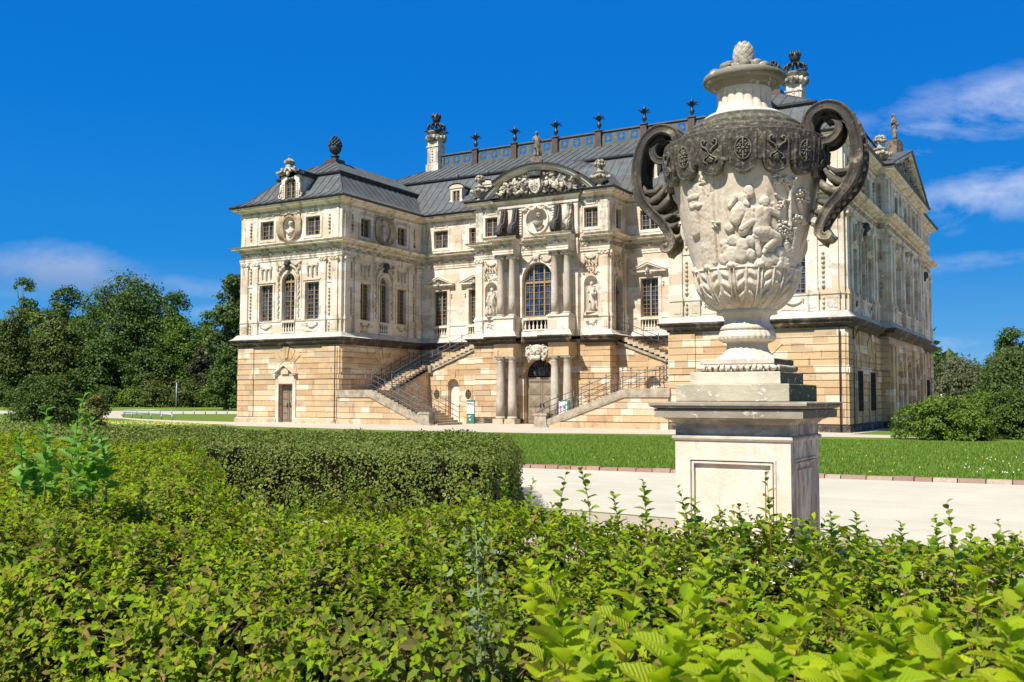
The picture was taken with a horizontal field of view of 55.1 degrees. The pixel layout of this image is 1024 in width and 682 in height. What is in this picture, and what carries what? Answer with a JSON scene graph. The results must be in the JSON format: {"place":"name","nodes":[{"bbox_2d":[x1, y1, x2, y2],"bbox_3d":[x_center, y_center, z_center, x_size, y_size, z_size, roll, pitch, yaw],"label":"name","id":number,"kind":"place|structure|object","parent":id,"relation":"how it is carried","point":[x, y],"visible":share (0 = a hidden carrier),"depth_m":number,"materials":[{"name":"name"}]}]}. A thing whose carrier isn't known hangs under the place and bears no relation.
{"place":"outdoors","nodes":[
{"label":"outdoors","id":0,"kind":"place"},
{"bbox_2d":[0,403,236,409],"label":"lawn bank","id":1,"kind":"structure","parent":0,"point":[151,408],"depth_m":156.76,"materials":[{"name":"green plant"}]},
{"bbox_2d":[0,411,236,413],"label":"path","id":2,"kind":"structure","parent":0,"point":[178,412],"depth_m":123.33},
{"bbox_2d":[103,414,236,424],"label":"path","id":3,"kind":"structure","parent":0,"point":[121,417],"depth_m":78.08,"materials":[{"name":"beige gravel"}]},
{"bbox_2d":[0,410,1023,557],"bbox_3d":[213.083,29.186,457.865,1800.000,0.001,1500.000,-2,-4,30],"label":"ground","id":4,"kind":"structure","parent":0,"point":[209,417],"depth_m":42.77,"materials":[{"name":"green plant"}]},
{"bbox_2d":[0,383,20,406],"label":"rhododendron bush","id":5,"kind":"object","parent":4,"relation":"on","point":[3,387],"visible":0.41,"depth_m":161.10,"materials":[{"name":"green plant"}]},
{"bbox_2d":[0,305,37,389],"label":"maple tree","id":6,"kind":"object","parent":4,"relation":"on","point":[11,333],"visible":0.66,"depth_m":175.03,"materials":[{"name":"green plant"}]},
{"bbox_2d":[0,342,38,392],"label":"lime tree","id":7,"kind":"object","parent":4,"relation":"on","point":[11,382],"visible":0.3,"depth_m":173.98,"materials":[{"name":"green plant"}]},
{"bbox_2d":[13,277,42,335],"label":"poplar tree","id":8,"kind":"object","parent":4,"relation":"on","point":[31,302],"visible":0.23,"depth_m":225.66,"materials":[{"name":"green plant"}]},
{"bbox_2d":[23,309,49,372],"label":"maple tree","id":9,"kind":"object","parent":4,"relation":"on","point":[37,317],"visible":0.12,"depth_m":187.52,"materials":[{"name":"green plant"}]},
{"bbox_2d":[28,308,55,332],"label":"maple tree","id":10,"kind":"object","parent":4,"relation":"on","point":[33,326],"visible":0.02,"depth_m":239.93,"materials":[{"name":"green plant"}]},
{"bbox_2d":[0,373,85,427],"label":"round bush","id":11,"kind":"object","parent":4,"relation":"on","point":[36,401],"visible":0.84,"depth_m":56.97,"materials":[{"name":"green plant"}]},
{"bbox_2d":[26,315,91,397],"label":"chestnut tree","id":12,"kind":"object","parent":4,"relation":"on","point":[56,347],"visible":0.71,"depth_m":175.33,"materials":[{"name":"green plant"}]},
{"bbox_2d":[35,284,87,345],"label":"lime tree","id":13,"kind":"object","parent":4,"relation":"on","point":[61,309],"visible":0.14,"depth_m":217.34,"materials":[{"name":"green plant"}]},
{"bbox_2d":[70,301,106,366],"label":"lime tree","id":14,"kind":"object","parent":4,"relation":"on","point":[94,305],"visible":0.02,"depth_m":209.49,"materials":[{"name":"green plant"}]},
{"bbox_2d":[75,392,111,427],"bbox_3d":[-24.232,4.094,56.920,2.420,2.234,1.905,-2,-4,30],"label":"russet bush","id":15,"kind":"object","parent":4,"relation":"on","point":[93,402],"visible":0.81,"depth_m":56.52,"materials":[{"name":"green plant"}]},
{"bbox_2d":[65,336,131,399],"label":"lime tree","id":16,"kind":"object","parent":4,"relation":"on","point":[104,371],"visible":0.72,"depth_m":174.43,"materials":[{"name":"green plant"}]},
{"bbox_2d":[84,384,125,406],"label":"rhododendron bush","id":17,"kind":"object","parent":4,"relation":"on","point":[110,392],"visible":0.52,"depth_m":161.36,"materials":[{"name":"green plant"}]},
{"bbox_2d":[0,420,225,441],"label":"hedge","id":18,"kind":"object","parent":4,"relation":"on","point":[5,427],"visible":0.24,"depth_m":24.00,"materials":[{"name":"green plant"}]},
{"bbox_2d":[65,268,168,393],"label":"oak tree","id":19,"kind":"object","parent":4,"relation":"on","point":[130,320],"visible":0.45,"depth_m":184.48,"materials":[{"name":"green plant"}]},
{"bbox_2d":[111,387,146,406],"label":"rhododendron bush","id":20,"kind":"object","parent":4,"relation":"on","point":[127,397],"visible":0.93,"depth_m":160.81,"materials":[{"name":"green plant"}]},
{"bbox_2d":[123,412,172,419],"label":"rail","id":21,"kind":"object","parent":4,"relation":"on","point":[147,413],"visible":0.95,"depth_m":84.44,"materials":[{"name":"grey metal"}]},
{"bbox_2d":[118,342,185,403],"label":"lime tree","id":22,"kind":"object","parent":4,"relation":"on","point":[155,360],"visible":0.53,"depth_m":171.79,"materials":[{"name":"green plant"}]},
{"bbox_2d":[135,378,174,407],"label":"rhododendron bush","id":23,"kind":"object","parent":4,"relation":"on","point":[155,392],"visible":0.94,"depth_m":160.95,"materials":[{"name":"green plant"}]},
{"bbox_2d":[106,421,227,424],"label":"yellow flowers","id":24,"kind":"object","parent":4,"relation":"on","point":[112,422],"visible":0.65,"depth_m":65.54,"materials":[{"name":"yellow plant"}]},
{"bbox_2d":[138,288,196,353],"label":"oak tree","id":25,"kind":"object","parent":4,"relation":"on","point":[170,309],"visible":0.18,"depth_m":182.14,"materials":[{"name":"green plant"}]},
{"bbox_2d":[145,314,213,389],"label":"lime tree","id":26,"kind":"object","parent":4,"relation":"on","point":[175,338],"visible":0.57,"depth_m":175.08,"materials":[{"name":"green plant"}]},
{"bbox_2d":[124,409,236,414],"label":"rail","id":27,"kind":"object","parent":4,"relation":"on","point":[183,410],"visible":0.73,"depth_m":109.17,"materials":[{"name":"grey metal"}]},
{"bbox_2d":[163,378,208,407],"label":"rhododendron bush","id":28,"kind":"object","parent":4,"relation":"on","point":[186,391],"visible":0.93,"depth_m":161.15,"materials":[{"name":"green plant"}]},
{"bbox_2d":[182,345,213,387],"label":"beech tree","id":29,"kind":"object","parent":4,"relation":"on","point":[198,366],"visible":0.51,"depth_m":169.43,"materials":[{"name":"green plant"}]},
{"bbox_2d":[191,310,219,361],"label":"lime tree","id":30,"kind":"object","parent":4,"relation":"on","point":[206,324],"visible":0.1,"depth_m":224.79,"materials":[{"name":"green plant"}]},
{"bbox_2d":[190,384,223,407],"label":"rhododendron bush","id":31,"kind":"object","parent":4,"relation":"on","point":[209,403],"visible":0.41,"depth_m":160.86,"materials":[{"name":"green plant"}]},
{"bbox_2d":[201,273,240,407],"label":"chestnut tree","id":32,"kind":"object","parent":4,"relation":"on","point":[227,317],"visible":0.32,"depth_m":156.82,"materials":[{"name":"green plant"}]},
{"bbox_2d":[203,350,238,410],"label":"yew tree","id":33,"kind":"object","parent":4,"relation":"on","point":[223,375],"visible":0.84,"depth_m":143.84,"materials":[{"name":"green plant"}]},
{"bbox_2d":[0,425,526,528],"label":"clipped hedge","id":34,"kind":"object","parent":4,"relation":"on","point":[409,461],"visible":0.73,"depth_m":14.44,"materials":[{"name":"green plant"}]},
{"bbox_2d":[6,326,980,368],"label":"distant wood","id":35,"kind":"object","parent":4,"relation":"on","point":[947,352],"visible":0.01,"depth_m":220.61,"materials":[{"name":"green plant"}]},
{"bbox_2d":[0,428,1023,681],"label":"hornbeam hedge","id":36,"kind":"object","parent":4,"relation":"on","point":[166,564],"visible":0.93,"depth_m":3.97,"materials":[{"name":"green plant"}]},
{"bbox_2d":[4,392,120,509],"bbox_3d":[-2.899,0.712,6.208,0.600,0.780,0.759,-1,-4,18],"label":"weed","id":37,"kind":"object","parent":36,"relation":"in","point":[49,467],"visible":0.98,"depth_m":6.24,"materials":[{"name":"green plant"}]},
{"bbox_2d":[431,521,511,681],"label":"mugwort","id":38,"kind":"object","parent":36,"relation":"in","point":[478,626],"visible":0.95,"depth_m":2.98,"materials":[{"name":"green plant"}]},
{"bbox_2d":[520,464,1023,484],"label":"kerb","id":39,"kind":"structure","parent":4,"relation":"on","point":[867,477],"depth_m":21.58,"materials":[{"name":"stone"}]},
{"bbox_2d":[933,354,946,378],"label":"lime tree","id":40,"kind":"object","parent":4,"relation":"on","point":[937,359],"visible":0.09,"depth_m":149.46,"materials":[{"name":"green plant"}]},
{"bbox_2d":[888,392,1001,441],"bbox_3d":[18.829,3.328,42.841,4.603,2.222,3.937,-2,-4,30],"label":"berry shrub","id":41,"kind":"object","parent":4,"relation":"on","point":[949,417],"visible":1,"depth_m":42.16,"materials":[{"name":"green plant"}]},
{"bbox_2d":[932,353,982,399],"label":"willow tree","id":42,"kind":"object","parent":4,"relation":"on","point":[958,379],"visible":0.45,"depth_m":118.88,"materials":[{"name":"green plant"}]},
{"bbox_2d":[958,390,1014,436],"bbox_3d":[21.955,3.448,45.992,3.345,2.360,4.148,3,-4,-38],"label":"berry shrub","id":43,"kind":"object","parent":4,"relation":"on","point":[975,397],"visible":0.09,"depth_m":45.59,"materials":[{"name":"green plant"}]},
{"bbox_2d":[969,341,1023,394],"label":"hanging beech","id":44,"kind":"object","parent":4,"relation":"on","point":[1004,369],"visible":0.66,"depth_m":110.54,"materials":[{"name":"green plant"}]},
{"bbox_2d":[975,386,1023,440],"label":"berry shrub","id":45,"kind":"object","parent":4,"relation":"on","point":[1005,409],"visible":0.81,"depth_m":43.35,"materials":[{"name":"green plant"}]},
{"bbox_2d":[984,326,1023,364],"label":"oak tree","id":46,"kind":"object","parent":4,"relation":"on","point":[1007,336],"visible":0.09,"depth_m":149.80,"materials":[{"name":"green plant"}]},
{"bbox_2d":[0,0,1023,366],"label":"sky","id":47,"kind":"structure","parent":0,"point":[130,130],"materials":[{"name":"blue"}]},
{"bbox_2d":[226,422,1021,439],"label":"path","id":48,"kind":"structure","parent":0,"point":[506,428],"depth_m":57.99,"materials":[{"name":"beige gravel"}]},
{"bbox_2d":[336,328,475,425],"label":"outdoor staircase","id":49,"kind":"structure","parent":48,"relation":"on","point":[440,392],"depth_m":71.48,"materials":[{"name":"stone"}]},
{"bbox_2d":[434,390,439,398],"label":"oval window","id":50,"kind":"structure","parent":49,"relation":"in","point":[436,392],"depth_m":74.64,"materials":[{"name":"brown wood"}]},
{"bbox_2d":[465,389,470,398],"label":"oval window","id":51,"kind":"structure","parent":49,"relation":"in","point":[468,393],"depth_m":73.23,"materials":[{"name":"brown wood"}]},
{"bbox_2d":[466,400,475,423],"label":"information sign","id":52,"kind":"object","parent":48,"relation":"on","point":[470,411],"visible":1,"depth_m":69.34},
{"bbox_2d":[559,400,569,413],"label":"information sign","id":53,"kind":"object","parent":48,"relation":"on","point":[563,408],"visible":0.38,"depth_m":66.00,"materials":[{"name":"white"}]},
{"bbox_2d":[228,50,938,432],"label":"palace","id":54,"kind":"structure","parent":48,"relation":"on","point":[364,274],"depth_m":69.69,"materials":[{"name":"stone"}]},
{"bbox_2d":[262,285,272,321],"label":"window","id":55,"kind":"structure","parent":54,"relation":"in","point":[267,291],"depth_m":73.41,"materials":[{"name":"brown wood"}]},
{"bbox_2d":[263,221,273,239],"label":"window","id":56,"kind":"structure","parent":54,"relation":"in","point":[268,227],"depth_m":73.68,"materials":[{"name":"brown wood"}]},
{"bbox_2d":[282,385,291,421],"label":"door","id":57,"kind":"structure","parent":54,"relation":"in","point":[287,389],"depth_m":71.90,"materials":[{"name":"beige paint"}]},
{"bbox_2d":[284,273,294,320],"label":"window","id":58,"kind":"structure","parent":54,"relation":"in","point":[290,280],"depth_m":72.31,"materials":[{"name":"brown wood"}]},
{"bbox_2d":[307,282,318,318],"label":"window","id":59,"kind":"structure","parent":54,"relation":"in","point":[313,287],"depth_m":71.17,"materials":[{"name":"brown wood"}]},
{"bbox_2d":[308,216,319,235],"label":"window","id":60,"kind":"structure","parent":54,"relation":"in","point":[313,222],"depth_m":71.38,"materials":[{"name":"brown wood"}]},
{"bbox_2d":[360,283,367,320],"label":"window","id":61,"kind":"structure","parent":54,"relation":"in","point":[364,287],"depth_m":72.14,"materials":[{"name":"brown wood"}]},
{"bbox_2d":[361,218,368,237],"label":"window","id":62,"kind":"structure","parent":54,"relation":"in","point":[364,222],"depth_m":72.43,"materials":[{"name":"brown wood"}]},
{"bbox_2d":[380,277,385,322],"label":"window","id":63,"kind":"structure","parent":54,"relation":"in","point":[382,283],"depth_m":74.15,"materials":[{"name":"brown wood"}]},
{"bbox_2d":[397,289,403,324],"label":"window","id":64,"kind":"structure","parent":54,"relation":"in","point":[400,292],"depth_m":75.98,"materials":[{"name":"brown wood"}]},
{"bbox_2d":[398,228,403,245],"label":"window","id":65,"kind":"structure","parent":54,"relation":"in","point":[400,231],"depth_m":76.25,"materials":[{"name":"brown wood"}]},
{"bbox_2d":[435,291,446,325],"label":"window","id":66,"kind":"structure","parent":54,"relation":"in","point":[441,297],"depth_m":77.37,"materials":[{"name":"brown wood"}]},
{"bbox_2d":[436,231,447,248],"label":"window","id":67,"kind":"structure","parent":54,"relation":"in","point":[442,236],"depth_m":77.60,"materials":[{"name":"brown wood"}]},
{"bbox_2d":[471,290,474,324],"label":"window","id":68,"kind":"structure","parent":54,"relation":"in","point":[472,291],"depth_m":75.87,"materials":[{"name":"brown wood"}]},
{"bbox_2d":[471,228,475,242],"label":"window","id":69,"kind":"structure","parent":54,"relation":"in","point":[473,230],"depth_m":76.15,"materials":[{"name":"brown wood"}]},
{"bbox_2d":[470,175,487,200],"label":"stone urn","id":70,"kind":"object","parent":54,"relation":"on","point":[479,191],"visible":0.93,"depth_m":71.88,"materials":[{"name":"beige stone"}]},
{"bbox_2d":[485,288,496,316],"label":"niche statue","id":71,"kind":"object","parent":54,"relation":"in","point":[490,309],"visible":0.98,"depth_m":71.29,"materials":[{"name":"stone"}]},
{"bbox_2d":[487,218,496,236],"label":"window","id":72,"kind":"structure","parent":54,"relation":"in","point":[491,222],"depth_m":71.94,"materials":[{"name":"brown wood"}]},
{"bbox_2d":[530,131,542,162],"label":"roof statue","id":73,"kind":"object","parent":54,"relation":"on","point":[537,154],"visible":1,"depth_m":69.60,"materials":[{"name":"brown stone"}]},
{"bbox_2d":[525,263,550,317],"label":"window","id":74,"kind":"structure","parent":54,"relation":"in","point":[538,277],"depth_m":69.39,"materials":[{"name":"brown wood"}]},
{"bbox_2d":[527,377,550,422],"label":"door","id":75,"kind":"structure","parent":54,"relation":"in","point":[539,388],"depth_m":69.37,"materials":[{"name":"beige paint"}]},
{"bbox_2d":[585,281,597,311],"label":"niche statue","id":76,"kind":"object","parent":54,"relation":"in","point":[592,299],"visible":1,"depth_m":67.24,"materials":[{"name":"stone"}]},
{"bbox_2d":[585,207,597,226],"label":"window","id":77,"kind":"structure","parent":54,"relation":"in","point":[591,214],"depth_m":67.83,"materials":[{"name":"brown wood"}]},
{"bbox_2d":[589,159,610,185],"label":"stone urn","id":78,"kind":"object","parent":54,"relation":"on","point":[599,177],"visible":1,"depth_m":67.05,"materials":[{"name":"beige stone"}]},
{"bbox_2d":[616,209,617,227],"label":"window","id":79,"kind":"structure","parent":54,"relation":"in","point":[616,209],"depth_m":68.58,"materials":[{"name":"brown wood"}]},
{"bbox_2d":[616,290,618,329],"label":"stair door","id":80,"kind":"structure","parent":54,"relation":"in","point":[617,292],"depth_m":68.37,"materials":[{"name":"brown wood"}]},
{"bbox_2d":[641,211,657,229],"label":"window","id":81,"kind":"structure","parent":54,"relation":"in","point":[647,223],"depth_m":68.94,"materials":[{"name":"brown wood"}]},
{"bbox_2d":[642,278,657,316],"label":"window","id":82,"kind":"structure","parent":54,"relation":"in","point":[649,286],"depth_m":68.53,"materials":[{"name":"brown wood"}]},
{"bbox_2d":[795,257,805,293],"bbox_3d":[15.515,-3.887,53.859,1.340,2.720,0.110,-2,-4,30],"label":"window","id":83,"kind":"structure","parent":54,"relation":"in","point":[801,289],"depth_m":53.64,"materials":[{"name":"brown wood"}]},
{"bbox_2d":[873,135,892,160],"bbox_3d":[23.042,-11.895,61.360,1.195,1.976,1.196,3,-4,-41],"label":"stone urn","id":84,"kind":"object","parent":54,"relation":"on","point":[881,152],"visible":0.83,"depth_m":61.08,"materials":[{"name":"beige stone"}]},
{"bbox_2d":[886,113,902,152],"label":"roof statue","id":85,"kind":"object","parent":54,"relation":"on","point":[895,145],"visible":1,"depth_m":67.75,"materials":[{"name":"brown stone"}]},
{"bbox_2d":[533,321,670,429],"bbox_3d":[7.570,1.959,63.131,9.190,7.120,10.190,-2,-4,30],"label":"outdoor staircase","id":86,"kind":"structure","parent":48,"relation":"on","point":[642,381],"depth_m":59.32,"materials":[{"name":"stone"}]},
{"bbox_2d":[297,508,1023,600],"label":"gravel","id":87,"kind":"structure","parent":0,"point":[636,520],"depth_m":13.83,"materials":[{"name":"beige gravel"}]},
{"bbox_2d":[648,402,841,586],"bbox_3d":[2.067,1.399,8.546,1.330,1.730,1.330,-2,-4,30],"label":"pedestal","id":88,"kind":"object","parent":87,"relation":"on","point":[725,452],"visible":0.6,"depth_m":8.14,"materials":[{"name":"stone"}]},
{"bbox_2d":[631,41,868,401],"bbox_3d":[2.071,-1.072,8.693,1.455,3.210,1.846,2,-4,-24],"label":"stone vase","id":89,"kind":"object","parent":88,"relation":"on","point":[748,169],"visible":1,"depth_m":8.28,"materials":[{"name":"beige stone"}]},
{"bbox_2d":[327,431,1023,481],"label":"grass","id":90,"kind":"structure","parent":0,"point":[577,456],"depth_m":30.44,"materials":[{"name":"green plant"}]},
{"bbox_2d":[515,468,1023,557],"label":"path","id":91,"kind":"structure","parent":0,"point":[880,507],"depth_m":17.01,"materials":[{"name":"beige gravel"}]}
]}

